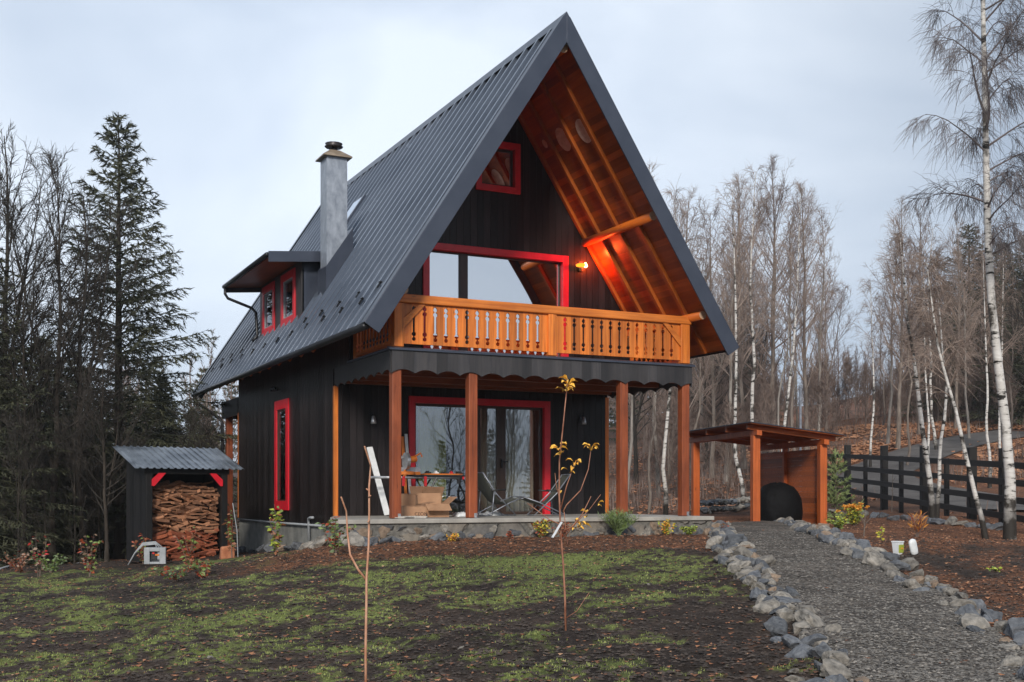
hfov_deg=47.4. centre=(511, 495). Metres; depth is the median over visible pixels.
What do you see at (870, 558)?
stone
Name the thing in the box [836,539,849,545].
stone
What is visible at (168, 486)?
firewood log
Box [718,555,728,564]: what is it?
stone
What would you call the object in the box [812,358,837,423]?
bare shrub
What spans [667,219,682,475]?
bare tree
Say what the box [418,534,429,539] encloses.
stone
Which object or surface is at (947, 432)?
fallen leaves
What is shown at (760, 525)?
gravel path
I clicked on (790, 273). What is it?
birch tree
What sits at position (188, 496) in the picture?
firewood log
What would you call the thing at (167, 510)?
firewood log
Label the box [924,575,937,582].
stone
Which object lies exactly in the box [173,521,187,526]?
firewood log
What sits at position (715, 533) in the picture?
stone
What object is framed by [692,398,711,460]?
bare shrub
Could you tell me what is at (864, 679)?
stone
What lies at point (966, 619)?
stone
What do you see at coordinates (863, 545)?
stone
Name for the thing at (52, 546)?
bare tree
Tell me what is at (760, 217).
birch tree
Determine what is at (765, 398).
bare shrub
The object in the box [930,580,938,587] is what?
stone
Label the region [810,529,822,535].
stone
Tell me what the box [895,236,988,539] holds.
birch tree
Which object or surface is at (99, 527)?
spruce tree
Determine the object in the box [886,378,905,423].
bare shrub
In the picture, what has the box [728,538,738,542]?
stone
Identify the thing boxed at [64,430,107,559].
bare shrub
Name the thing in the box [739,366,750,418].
bare shrub
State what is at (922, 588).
stone
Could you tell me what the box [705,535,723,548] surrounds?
stone
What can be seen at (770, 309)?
bare tree
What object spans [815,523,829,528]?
stone
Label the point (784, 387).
woods
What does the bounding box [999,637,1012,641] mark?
stone
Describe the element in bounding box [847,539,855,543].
stone
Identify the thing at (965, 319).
bare tree
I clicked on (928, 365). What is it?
spruce tree
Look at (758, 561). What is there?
stone
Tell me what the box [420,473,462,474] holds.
worktop board
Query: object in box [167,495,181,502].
firewood log
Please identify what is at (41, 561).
seedling
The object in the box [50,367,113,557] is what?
spruce tree
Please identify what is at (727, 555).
stone
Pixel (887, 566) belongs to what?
stone
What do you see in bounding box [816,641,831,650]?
stone
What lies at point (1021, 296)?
bare tree
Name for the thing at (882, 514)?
stone
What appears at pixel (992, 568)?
shrub
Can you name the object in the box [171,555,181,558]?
firewood log
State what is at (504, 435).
patio door
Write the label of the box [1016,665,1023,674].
stone
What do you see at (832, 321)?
bare tree
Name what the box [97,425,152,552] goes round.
spruce tree
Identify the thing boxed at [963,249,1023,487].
birch tree
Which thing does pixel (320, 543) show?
stone
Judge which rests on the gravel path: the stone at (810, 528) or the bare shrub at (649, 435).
the stone at (810, 528)
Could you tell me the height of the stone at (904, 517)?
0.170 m
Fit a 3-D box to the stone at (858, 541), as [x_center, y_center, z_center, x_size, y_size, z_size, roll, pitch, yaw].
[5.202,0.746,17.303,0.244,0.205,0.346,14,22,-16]
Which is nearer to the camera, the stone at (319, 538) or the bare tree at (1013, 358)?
the stone at (319, 538)
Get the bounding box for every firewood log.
[152,498,167,501]
[152,504,161,509]
[152,515,163,520]
[152,530,165,536]
[152,532,166,539]
[152,539,164,544]
[154,519,169,522]
[157,480,169,485]
[158,504,173,506]
[161,507,170,512]
[162,484,174,487]
[162,538,176,541]
[164,541,177,546]
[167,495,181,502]
[167,526,178,531]
[167,546,178,552]
[168,480,181,485]
[171,530,186,536]
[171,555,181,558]
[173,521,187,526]
[174,513,190,515]
[176,515,185,518]
[181,492,194,499]
[184,515,199,518]
[185,504,201,511]
[186,507,200,515]
[192,494,203,499]
[193,550,207,556]
[194,522,209,529]
[194,532,206,537]
[198,518,210,522]
[201,527,213,529]
[204,530,217,532]
[204,541,216,546]
[206,550,215,555]
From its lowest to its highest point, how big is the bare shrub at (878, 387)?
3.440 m
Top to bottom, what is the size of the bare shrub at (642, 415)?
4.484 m
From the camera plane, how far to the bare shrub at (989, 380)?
66.84 m
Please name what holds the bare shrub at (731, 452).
on the ground at (116, 570)
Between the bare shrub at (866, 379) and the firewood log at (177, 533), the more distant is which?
the bare shrub at (866, 379)
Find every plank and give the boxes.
[367,447,388,515]
[401,436,406,493]
[404,434,410,493]
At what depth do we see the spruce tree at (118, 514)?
29.82 m
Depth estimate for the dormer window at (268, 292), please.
26.74 m
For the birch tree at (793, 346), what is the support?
on the ground at (116, 570)
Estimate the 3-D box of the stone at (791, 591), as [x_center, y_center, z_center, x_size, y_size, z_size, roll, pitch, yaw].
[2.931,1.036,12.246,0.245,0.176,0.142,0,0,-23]
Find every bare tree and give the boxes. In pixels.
[0,119,116,564]
[0,143,158,563]
[0,176,165,562]
[0,264,108,565]
[52,321,165,561]
[156,351,187,438]
[198,362,233,448]
[607,388,671,483]
[628,393,632,492]
[646,160,662,496]
[647,389,674,512]
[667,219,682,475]
[669,184,733,412]
[689,197,775,477]
[689,268,751,468]
[691,239,717,459]
[692,246,722,429]
[702,236,779,400]
[705,187,751,483]
[708,170,782,469]
[711,151,844,450]
[718,269,783,389]
[756,180,841,449]
[756,247,780,422]
[770,209,831,450]
[783,277,806,427]
[795,206,845,448]
[800,263,864,429]
[808,332,837,412]
[838,350,849,416]
[849,354,874,417]
[860,195,963,434]
[862,195,940,448]
[867,295,892,424]
[873,217,906,444]
[892,242,933,464]
[930,211,985,428]
[941,218,1013,420]
[948,236,978,437]
[969,239,1023,387]
[987,253,1023,452]
[1008,245,1023,357]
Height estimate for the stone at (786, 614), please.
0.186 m
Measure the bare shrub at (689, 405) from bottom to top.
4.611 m
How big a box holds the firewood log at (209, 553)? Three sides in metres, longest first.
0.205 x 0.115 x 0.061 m
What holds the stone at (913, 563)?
on the ground at (116, 570)
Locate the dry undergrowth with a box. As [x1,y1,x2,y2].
[609,412,1023,513]
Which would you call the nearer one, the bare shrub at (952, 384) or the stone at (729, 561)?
the stone at (729, 561)
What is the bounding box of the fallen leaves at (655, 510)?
[609,419,1023,513]
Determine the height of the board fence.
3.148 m
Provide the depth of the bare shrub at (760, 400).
66.23 m
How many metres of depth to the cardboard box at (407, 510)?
20.20 m
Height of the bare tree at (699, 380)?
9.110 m
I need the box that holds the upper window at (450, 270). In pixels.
[423,243,568,356]
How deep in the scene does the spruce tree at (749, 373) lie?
79.49 m
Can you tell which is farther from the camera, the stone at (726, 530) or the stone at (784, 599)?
the stone at (726, 530)
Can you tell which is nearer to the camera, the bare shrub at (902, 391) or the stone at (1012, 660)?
the stone at (1012, 660)
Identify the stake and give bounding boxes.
[232,503,237,556]
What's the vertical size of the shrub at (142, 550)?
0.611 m
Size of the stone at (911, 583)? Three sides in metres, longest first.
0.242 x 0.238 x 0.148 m
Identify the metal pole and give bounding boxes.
[799,387,801,491]
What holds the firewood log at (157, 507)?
on the firewood log
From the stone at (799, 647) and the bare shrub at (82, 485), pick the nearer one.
the stone at (799, 647)
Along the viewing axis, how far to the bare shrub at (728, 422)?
38.43 m
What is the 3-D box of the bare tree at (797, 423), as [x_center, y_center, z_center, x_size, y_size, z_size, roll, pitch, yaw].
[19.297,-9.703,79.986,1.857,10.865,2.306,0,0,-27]
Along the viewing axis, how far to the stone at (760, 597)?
11.78 m
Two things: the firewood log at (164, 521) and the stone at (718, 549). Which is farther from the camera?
the firewood log at (164, 521)
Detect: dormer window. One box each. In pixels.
[262,281,274,335]
[281,267,295,325]
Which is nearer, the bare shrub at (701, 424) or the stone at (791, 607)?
the stone at (791, 607)
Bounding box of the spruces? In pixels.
[60,353,750,497]
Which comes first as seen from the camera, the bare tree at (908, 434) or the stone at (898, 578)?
the stone at (898, 578)
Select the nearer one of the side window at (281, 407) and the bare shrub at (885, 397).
the side window at (281, 407)
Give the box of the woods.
[9,275,1018,471]
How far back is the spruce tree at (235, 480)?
50.03 m
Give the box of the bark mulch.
[0,516,1023,681]
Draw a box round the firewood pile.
[152,482,219,559]
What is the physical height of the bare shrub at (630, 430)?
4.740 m
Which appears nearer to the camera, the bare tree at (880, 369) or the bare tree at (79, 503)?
the bare tree at (79, 503)
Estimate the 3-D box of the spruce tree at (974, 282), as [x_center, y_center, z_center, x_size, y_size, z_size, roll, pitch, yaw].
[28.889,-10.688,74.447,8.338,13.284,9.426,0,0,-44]
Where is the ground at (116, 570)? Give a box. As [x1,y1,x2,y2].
[0,392,1023,681]
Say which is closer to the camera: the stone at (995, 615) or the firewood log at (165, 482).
the stone at (995, 615)
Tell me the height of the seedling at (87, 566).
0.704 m
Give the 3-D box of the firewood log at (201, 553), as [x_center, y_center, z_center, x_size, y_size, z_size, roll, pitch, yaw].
[-6.417,1.194,24.039,0.333,0.105,0.040,-16,38,-35]
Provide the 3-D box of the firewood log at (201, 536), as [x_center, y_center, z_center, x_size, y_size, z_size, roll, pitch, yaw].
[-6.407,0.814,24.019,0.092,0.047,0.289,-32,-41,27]
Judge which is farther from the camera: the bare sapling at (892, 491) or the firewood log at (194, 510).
the bare sapling at (892, 491)
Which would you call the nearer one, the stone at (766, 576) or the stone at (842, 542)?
the stone at (766, 576)
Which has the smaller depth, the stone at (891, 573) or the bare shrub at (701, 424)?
the stone at (891, 573)
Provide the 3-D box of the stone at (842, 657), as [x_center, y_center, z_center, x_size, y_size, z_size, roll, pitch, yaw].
[2.311,1.166,8.296,0.170,0.132,0.186,0,0,-23]
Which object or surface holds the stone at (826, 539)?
on the ground at (116, 570)
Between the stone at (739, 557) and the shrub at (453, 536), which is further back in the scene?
the shrub at (453, 536)
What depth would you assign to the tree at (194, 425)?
27.72 m
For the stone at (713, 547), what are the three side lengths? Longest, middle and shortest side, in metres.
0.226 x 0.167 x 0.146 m
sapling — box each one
[340,446,370,681]
[527,374,603,630]
[859,514,869,535]
[889,477,894,511]
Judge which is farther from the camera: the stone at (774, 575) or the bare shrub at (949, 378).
the bare shrub at (949, 378)
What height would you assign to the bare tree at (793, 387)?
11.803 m
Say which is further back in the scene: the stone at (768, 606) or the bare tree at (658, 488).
the bare tree at (658, 488)
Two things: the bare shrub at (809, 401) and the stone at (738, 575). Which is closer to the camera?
the stone at (738, 575)
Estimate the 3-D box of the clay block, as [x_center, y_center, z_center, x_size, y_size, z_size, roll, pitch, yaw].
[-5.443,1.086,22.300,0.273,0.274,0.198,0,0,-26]
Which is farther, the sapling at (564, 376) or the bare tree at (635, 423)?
the bare tree at (635, 423)
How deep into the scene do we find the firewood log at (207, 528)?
24.07 m
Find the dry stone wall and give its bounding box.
[700,496,749,513]
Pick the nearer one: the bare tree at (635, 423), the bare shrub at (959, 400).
the bare tree at (635, 423)
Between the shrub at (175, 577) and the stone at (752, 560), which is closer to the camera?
the stone at (752, 560)
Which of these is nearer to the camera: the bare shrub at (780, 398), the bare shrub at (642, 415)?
the bare shrub at (780, 398)
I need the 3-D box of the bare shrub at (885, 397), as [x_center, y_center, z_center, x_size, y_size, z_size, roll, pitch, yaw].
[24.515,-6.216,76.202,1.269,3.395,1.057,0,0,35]
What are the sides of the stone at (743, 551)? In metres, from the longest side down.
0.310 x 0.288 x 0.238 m
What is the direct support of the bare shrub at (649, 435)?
on the ground at (116, 570)
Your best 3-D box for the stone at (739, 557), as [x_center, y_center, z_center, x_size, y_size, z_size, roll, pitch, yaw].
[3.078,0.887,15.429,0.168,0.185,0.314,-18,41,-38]
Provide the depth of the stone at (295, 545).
23.61 m
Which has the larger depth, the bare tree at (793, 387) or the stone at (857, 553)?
the bare tree at (793, 387)
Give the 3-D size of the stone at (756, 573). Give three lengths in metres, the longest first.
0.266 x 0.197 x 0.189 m
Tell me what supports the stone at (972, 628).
on the ground at (116, 570)
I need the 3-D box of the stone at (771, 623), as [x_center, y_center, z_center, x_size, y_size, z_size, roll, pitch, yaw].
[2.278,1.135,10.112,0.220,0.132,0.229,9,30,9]
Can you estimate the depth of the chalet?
22.47 m
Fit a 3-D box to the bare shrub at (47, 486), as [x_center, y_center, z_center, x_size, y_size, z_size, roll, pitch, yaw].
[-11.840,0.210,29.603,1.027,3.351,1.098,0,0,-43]
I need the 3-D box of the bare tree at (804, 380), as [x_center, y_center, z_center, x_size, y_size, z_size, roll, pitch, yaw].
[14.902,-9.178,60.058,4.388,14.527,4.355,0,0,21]
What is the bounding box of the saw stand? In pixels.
[371,475,481,512]
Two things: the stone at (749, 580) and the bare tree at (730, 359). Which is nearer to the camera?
the stone at (749, 580)
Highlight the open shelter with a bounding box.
[689,421,845,523]
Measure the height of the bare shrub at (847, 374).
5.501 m
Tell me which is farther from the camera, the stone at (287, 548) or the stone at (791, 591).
the stone at (287, 548)
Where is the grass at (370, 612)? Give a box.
[0,548,820,681]
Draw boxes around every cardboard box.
[401,494,415,505]
[401,505,426,515]
[409,486,443,505]
[417,493,456,516]
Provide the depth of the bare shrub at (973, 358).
72.36 m
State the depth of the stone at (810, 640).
9.18 m
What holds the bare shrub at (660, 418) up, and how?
on the ground at (116, 570)
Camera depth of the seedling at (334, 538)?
17.13 m
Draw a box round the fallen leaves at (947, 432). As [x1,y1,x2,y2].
[704,419,1023,478]
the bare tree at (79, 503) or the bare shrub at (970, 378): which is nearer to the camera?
the bare tree at (79, 503)
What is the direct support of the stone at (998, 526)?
on the ground at (116, 570)
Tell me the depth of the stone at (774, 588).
12.66 m
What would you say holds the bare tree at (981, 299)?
on the ground at (116, 570)
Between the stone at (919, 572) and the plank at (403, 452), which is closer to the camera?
the stone at (919, 572)
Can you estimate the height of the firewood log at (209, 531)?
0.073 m
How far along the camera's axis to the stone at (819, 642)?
9.18 m
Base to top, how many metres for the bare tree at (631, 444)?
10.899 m
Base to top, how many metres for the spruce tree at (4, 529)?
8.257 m
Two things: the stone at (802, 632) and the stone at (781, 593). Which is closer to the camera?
the stone at (802, 632)
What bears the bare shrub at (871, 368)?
on the ground at (116, 570)
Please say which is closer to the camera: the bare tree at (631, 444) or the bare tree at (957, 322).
the bare tree at (631, 444)
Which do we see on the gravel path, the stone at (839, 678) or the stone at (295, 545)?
the stone at (839, 678)
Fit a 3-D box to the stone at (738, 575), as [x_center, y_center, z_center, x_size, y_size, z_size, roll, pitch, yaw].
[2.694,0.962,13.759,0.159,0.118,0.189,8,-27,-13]
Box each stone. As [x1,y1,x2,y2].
[235,546,245,552]
[248,548,256,553]
[256,544,265,552]
[263,543,273,552]
[283,546,291,550]
[291,541,301,550]
[298,540,314,549]
[308,537,329,548]
[314,535,330,545]
[337,531,364,546]
[363,536,371,545]
[370,536,378,544]
[378,537,391,544]
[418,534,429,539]
[429,532,446,540]
[483,532,493,537]
[702,528,710,534]
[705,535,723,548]
[710,545,723,550]
[711,531,718,536]
[713,553,730,561]
[714,547,722,552]
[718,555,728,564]
[720,527,734,534]
[720,549,733,555]
[723,542,734,547]
[725,534,744,543]
[726,559,737,565]
[727,560,750,571]
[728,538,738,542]
[728,566,740,572]
[733,546,752,556]
[733,572,746,579]
[734,544,752,550]
[735,555,747,559]
[738,541,755,548]
[740,566,753,571]
[740,569,752,573]
[740,570,760,581]
[742,558,754,566]
[742,575,757,585]
[749,582,765,590]
[749,587,762,600]
[751,552,759,557]
[752,597,779,613]
[753,555,776,564]
[753,562,763,570]
[755,558,769,567]
[755,594,765,604]
[757,578,769,584]
[761,568,775,573]
[761,573,770,578]
[762,595,773,601]
[763,616,787,631]
[765,584,783,589]
[767,586,776,594]
[768,578,775,584]
[768,605,787,614]
[770,573,780,577]
[770,636,781,643]
[771,624,787,635]
[773,591,791,597]
[774,596,801,602]
[776,607,793,621]
[781,634,803,648]
[783,586,799,595]
[784,644,813,657]
[784,675,804,681]
[786,603,796,611]
[786,668,799,674]
[789,520,804,528]
[791,648,809,658]
[793,522,807,529]
[793,620,810,633]
[794,605,815,613]
[794,609,825,626]
[796,524,811,532]
[798,630,808,636]
[799,677,827,681]
[800,633,828,646]
[806,526,816,533]
[807,645,828,660]
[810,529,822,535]
[813,660,821,670]
[814,636,828,643]
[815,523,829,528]
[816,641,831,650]
[818,525,830,530]
[818,534,823,541]
[819,658,850,679]
[821,650,849,666]
[822,534,834,543]
[823,623,841,631]
[825,674,847,681]
[829,527,840,533]
[832,537,845,544]
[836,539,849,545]
[837,648,847,654]
[839,532,854,539]
[840,546,852,555]
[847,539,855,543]
[849,543,863,550]
[852,549,864,558]
[854,676,869,681]
[855,539,871,546]
[858,542,869,549]
[860,510,868,515]
[862,551,882,565]
[864,547,886,551]
[869,512,878,517]
[869,549,885,559]
[878,512,889,517]
[879,551,899,560]
[882,562,898,571]
[886,570,903,577]
[887,515,899,520]
[890,561,910,571]
[893,575,905,581]
[900,514,910,520]
[900,557,919,569]
[902,579,921,588]
[906,576,924,583]
[908,569,923,576]
[913,587,929,590]
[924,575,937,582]
[930,518,945,524]
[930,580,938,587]
[935,586,946,592]
[936,600,948,604]
[937,583,951,586]
[942,587,958,595]
[944,516,957,525]
[949,599,976,608]
[951,520,968,525]
[952,591,968,598]
[954,604,979,615]
[958,613,989,627]
[964,522,976,527]
[966,625,984,631]
[968,598,985,610]
[980,607,1002,620]
[981,614,993,621]
[986,522,1002,530]
[993,620,1007,632]
[998,644,1019,649]
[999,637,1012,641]
[1000,655,1023,665]
[1003,617,1023,637]
[1012,631,1023,643]
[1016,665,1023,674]
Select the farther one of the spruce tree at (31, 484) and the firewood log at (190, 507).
the spruce tree at (31, 484)
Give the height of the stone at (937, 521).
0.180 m
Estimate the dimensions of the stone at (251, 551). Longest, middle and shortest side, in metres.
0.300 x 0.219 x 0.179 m
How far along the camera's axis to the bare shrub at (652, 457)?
45.84 m
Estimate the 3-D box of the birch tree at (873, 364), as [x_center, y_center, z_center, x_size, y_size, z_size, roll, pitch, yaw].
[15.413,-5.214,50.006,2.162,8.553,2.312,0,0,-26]
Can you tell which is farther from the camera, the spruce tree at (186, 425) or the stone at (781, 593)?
the spruce tree at (186, 425)
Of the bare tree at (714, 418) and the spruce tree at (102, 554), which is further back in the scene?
the bare tree at (714, 418)
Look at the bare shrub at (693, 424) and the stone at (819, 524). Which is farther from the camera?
the bare shrub at (693, 424)
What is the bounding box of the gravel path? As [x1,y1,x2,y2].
[729,520,1023,681]
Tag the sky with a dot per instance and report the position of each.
(235, 103)
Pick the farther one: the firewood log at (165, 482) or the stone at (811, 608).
the firewood log at (165, 482)
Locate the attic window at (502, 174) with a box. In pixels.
[475,142,520,194]
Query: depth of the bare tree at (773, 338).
61.61 m
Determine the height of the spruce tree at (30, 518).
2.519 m
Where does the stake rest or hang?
on the ground at (116, 570)
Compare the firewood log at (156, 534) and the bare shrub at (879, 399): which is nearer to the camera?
the firewood log at (156, 534)
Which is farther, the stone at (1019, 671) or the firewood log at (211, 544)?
the firewood log at (211, 544)
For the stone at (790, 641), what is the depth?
9.18 m
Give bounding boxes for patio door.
[409,396,549,513]
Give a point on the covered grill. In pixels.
(780, 500)
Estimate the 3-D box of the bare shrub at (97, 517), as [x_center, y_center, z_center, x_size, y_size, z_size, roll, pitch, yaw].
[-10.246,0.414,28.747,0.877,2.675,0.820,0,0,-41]
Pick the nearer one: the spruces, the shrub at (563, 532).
the shrub at (563, 532)
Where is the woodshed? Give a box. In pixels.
[112,445,243,561]
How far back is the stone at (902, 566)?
14.51 m
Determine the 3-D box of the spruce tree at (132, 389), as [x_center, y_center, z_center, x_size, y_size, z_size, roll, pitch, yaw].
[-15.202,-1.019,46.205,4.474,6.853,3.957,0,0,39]
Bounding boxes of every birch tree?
[661,177,731,514]
[694,177,789,502]
[714,161,792,421]
[740,177,839,456]
[753,192,828,451]
[845,278,897,466]
[872,225,942,517]
[892,247,952,447]
[894,0,1023,539]
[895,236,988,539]
[900,220,958,449]
[900,245,987,517]
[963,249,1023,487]
[966,250,1023,447]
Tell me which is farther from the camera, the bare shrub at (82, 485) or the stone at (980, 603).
the bare shrub at (82, 485)
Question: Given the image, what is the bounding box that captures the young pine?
[827,450,863,519]
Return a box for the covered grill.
[760,482,802,520]
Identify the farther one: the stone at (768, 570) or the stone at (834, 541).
the stone at (834, 541)
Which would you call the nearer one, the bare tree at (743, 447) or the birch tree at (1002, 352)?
the birch tree at (1002, 352)
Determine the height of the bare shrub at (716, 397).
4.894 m
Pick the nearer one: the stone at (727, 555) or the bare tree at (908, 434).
the stone at (727, 555)
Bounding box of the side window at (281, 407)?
[274,398,288,509]
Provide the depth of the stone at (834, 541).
17.59 m
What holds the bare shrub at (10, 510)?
on the ground at (116, 570)
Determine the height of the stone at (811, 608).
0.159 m
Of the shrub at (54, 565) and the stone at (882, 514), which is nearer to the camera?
the shrub at (54, 565)
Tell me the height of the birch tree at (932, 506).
6.885 m
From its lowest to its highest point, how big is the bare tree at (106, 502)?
5.609 m
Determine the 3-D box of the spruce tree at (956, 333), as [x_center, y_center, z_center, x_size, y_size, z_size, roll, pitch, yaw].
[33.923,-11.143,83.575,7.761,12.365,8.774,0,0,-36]
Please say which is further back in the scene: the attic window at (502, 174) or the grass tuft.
the attic window at (502, 174)
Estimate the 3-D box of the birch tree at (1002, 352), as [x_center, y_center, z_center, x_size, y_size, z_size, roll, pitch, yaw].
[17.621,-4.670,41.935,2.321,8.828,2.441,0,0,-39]
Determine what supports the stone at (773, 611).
on the ground at (116, 570)
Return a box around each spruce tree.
[0,112,237,562]
[0,247,110,566]
[0,459,34,561]
[1,428,77,561]
[7,337,109,552]
[12,470,47,561]
[28,475,78,563]
[35,446,113,559]
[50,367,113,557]
[73,477,112,558]
[93,400,113,507]
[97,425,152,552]
[103,374,183,557]
[107,385,146,461]
[182,407,236,539]
[201,426,238,538]
[696,306,789,425]
[892,223,1023,422]
[902,286,955,411]
[925,257,988,408]
[947,242,1023,417]
[960,236,1023,426]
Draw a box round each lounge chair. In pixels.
[477,472,524,515]
[517,474,569,515]
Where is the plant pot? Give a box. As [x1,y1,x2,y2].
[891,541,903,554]
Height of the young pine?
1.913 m
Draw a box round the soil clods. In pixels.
[0,535,1023,681]
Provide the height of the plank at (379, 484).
1.310 m
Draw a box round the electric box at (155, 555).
[128,541,166,564]
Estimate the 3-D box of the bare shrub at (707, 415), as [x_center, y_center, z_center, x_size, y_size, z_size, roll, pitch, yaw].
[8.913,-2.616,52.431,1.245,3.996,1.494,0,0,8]
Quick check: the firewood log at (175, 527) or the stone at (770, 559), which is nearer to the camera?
the stone at (770, 559)
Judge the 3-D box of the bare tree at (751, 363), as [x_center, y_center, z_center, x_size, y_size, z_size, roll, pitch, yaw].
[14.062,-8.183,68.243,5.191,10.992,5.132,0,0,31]
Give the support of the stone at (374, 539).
on the ground at (116, 570)
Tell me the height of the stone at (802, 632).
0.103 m
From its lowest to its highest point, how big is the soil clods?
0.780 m
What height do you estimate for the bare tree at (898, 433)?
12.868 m
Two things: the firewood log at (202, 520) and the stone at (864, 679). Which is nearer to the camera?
the stone at (864, 679)
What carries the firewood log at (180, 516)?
on the firewood log
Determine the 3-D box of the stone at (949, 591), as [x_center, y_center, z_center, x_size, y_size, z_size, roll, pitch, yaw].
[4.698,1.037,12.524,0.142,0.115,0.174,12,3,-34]
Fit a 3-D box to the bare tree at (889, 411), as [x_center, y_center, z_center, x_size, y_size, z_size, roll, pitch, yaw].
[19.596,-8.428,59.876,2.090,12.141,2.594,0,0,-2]
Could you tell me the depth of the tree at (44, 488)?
25.73 m
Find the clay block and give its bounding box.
[219,546,234,558]
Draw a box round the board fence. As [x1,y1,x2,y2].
[760,445,1023,522]
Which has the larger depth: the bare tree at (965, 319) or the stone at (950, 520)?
the bare tree at (965, 319)
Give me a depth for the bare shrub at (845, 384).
76.68 m
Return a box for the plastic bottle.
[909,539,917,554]
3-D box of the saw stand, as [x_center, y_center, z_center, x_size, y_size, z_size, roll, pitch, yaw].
[-1.622,-0.004,21.919,2.191,0.765,0.493,0,0,-26]
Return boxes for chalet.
[191,11,738,551]
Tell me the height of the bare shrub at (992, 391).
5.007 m
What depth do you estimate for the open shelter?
27.16 m
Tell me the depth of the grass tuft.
20.46 m
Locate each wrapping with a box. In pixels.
[452,512,464,516]
[477,511,505,515]
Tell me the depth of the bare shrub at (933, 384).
72.56 m
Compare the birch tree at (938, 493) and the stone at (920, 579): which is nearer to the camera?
the stone at (920, 579)
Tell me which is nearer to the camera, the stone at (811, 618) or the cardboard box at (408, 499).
the stone at (811, 618)
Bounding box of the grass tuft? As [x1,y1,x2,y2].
[598,507,640,535]
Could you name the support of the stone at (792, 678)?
on the ground at (116, 570)
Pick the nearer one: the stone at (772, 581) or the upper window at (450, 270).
the stone at (772, 581)
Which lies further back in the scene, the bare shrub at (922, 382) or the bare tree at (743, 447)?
the bare shrub at (922, 382)
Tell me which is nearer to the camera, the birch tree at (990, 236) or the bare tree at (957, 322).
the birch tree at (990, 236)
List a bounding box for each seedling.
[27,536,49,576]
[78,534,102,576]
[222,510,235,557]
[266,506,285,555]
[315,516,355,554]
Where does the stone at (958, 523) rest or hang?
on the ground at (116, 570)
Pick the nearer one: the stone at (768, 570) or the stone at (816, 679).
the stone at (816, 679)
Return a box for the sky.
[0,0,1023,461]
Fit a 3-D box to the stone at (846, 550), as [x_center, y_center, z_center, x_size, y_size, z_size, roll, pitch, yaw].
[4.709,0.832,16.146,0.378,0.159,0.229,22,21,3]
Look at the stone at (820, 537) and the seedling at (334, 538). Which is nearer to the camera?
the seedling at (334, 538)
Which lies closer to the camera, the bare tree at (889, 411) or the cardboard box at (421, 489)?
the cardboard box at (421, 489)
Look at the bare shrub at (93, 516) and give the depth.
27.92 m
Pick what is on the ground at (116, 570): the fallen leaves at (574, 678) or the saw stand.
the fallen leaves at (574, 678)
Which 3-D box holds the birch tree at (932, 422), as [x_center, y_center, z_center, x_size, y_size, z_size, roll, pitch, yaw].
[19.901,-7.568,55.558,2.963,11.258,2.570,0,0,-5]
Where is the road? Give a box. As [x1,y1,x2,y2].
[836,430,1023,509]
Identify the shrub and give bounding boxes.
[0,403,45,563]
[0,475,20,563]
[0,549,35,572]
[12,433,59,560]
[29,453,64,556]
[31,553,71,572]
[35,448,75,549]
[44,404,103,563]
[60,432,94,548]
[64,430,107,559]
[76,451,116,561]
[78,451,111,561]
[83,471,116,557]
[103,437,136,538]
[132,533,150,563]
[151,564,198,580]
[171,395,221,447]
[172,527,200,566]
[186,559,214,577]
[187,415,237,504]
[446,533,458,541]
[506,531,513,538]
[531,518,551,537]
[551,521,570,537]
[612,434,629,468]
[628,396,641,468]
[637,394,652,458]
[642,386,697,499]
[642,426,670,496]
[643,410,662,469]
[658,519,676,534]
[667,405,691,472]
[670,397,698,463]
[670,413,677,454]
[671,391,695,443]
[680,525,697,534]
[689,403,702,466]
[689,420,710,493]
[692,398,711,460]
[699,395,722,468]
[706,377,719,425]
[709,393,747,496]
[711,379,727,455]
[714,366,738,417]
[715,366,739,424]
[718,385,749,471]
[724,390,754,475]
[724,412,743,478]
[739,361,776,454]
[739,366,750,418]
[749,374,780,449]
[750,382,767,422]
[760,412,777,472]
[768,371,786,424]
[796,357,854,485]
[798,354,821,410]
[799,366,815,421]
[800,349,833,427]
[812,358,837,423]
[824,516,851,528]
[828,362,842,417]
[834,382,850,418]
[835,502,869,525]
[836,357,861,418]
[838,345,866,420]
[853,356,877,429]
[856,351,879,416]
[867,377,882,422]
[871,375,887,416]
[876,526,884,540]
[879,357,902,417]
[879,375,892,417]
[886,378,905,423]
[892,375,908,420]
[902,369,915,421]
[907,375,925,420]
[908,510,928,536]
[923,352,944,420]
[927,361,944,416]
[935,358,954,422]
[939,347,961,420]
[951,369,964,420]
[958,350,984,420]
[958,354,978,415]
[972,336,996,415]
[979,358,1008,420]
[986,566,1002,572]
[987,338,1020,416]
[990,362,1020,422]
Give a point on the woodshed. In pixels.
(147, 468)
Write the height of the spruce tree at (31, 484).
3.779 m
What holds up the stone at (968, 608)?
on the ground at (116, 570)
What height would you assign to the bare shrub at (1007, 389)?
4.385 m
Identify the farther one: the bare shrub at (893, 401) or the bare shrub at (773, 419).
the bare shrub at (893, 401)
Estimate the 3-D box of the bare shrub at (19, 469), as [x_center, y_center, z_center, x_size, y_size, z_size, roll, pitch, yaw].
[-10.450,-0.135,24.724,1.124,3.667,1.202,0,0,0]
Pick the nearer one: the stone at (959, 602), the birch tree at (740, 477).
the stone at (959, 602)
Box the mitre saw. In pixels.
[401,452,422,474]
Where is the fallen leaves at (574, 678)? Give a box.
[2,515,1023,681]
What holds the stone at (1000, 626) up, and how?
on the ground at (116, 570)
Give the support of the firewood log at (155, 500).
on the firewood log

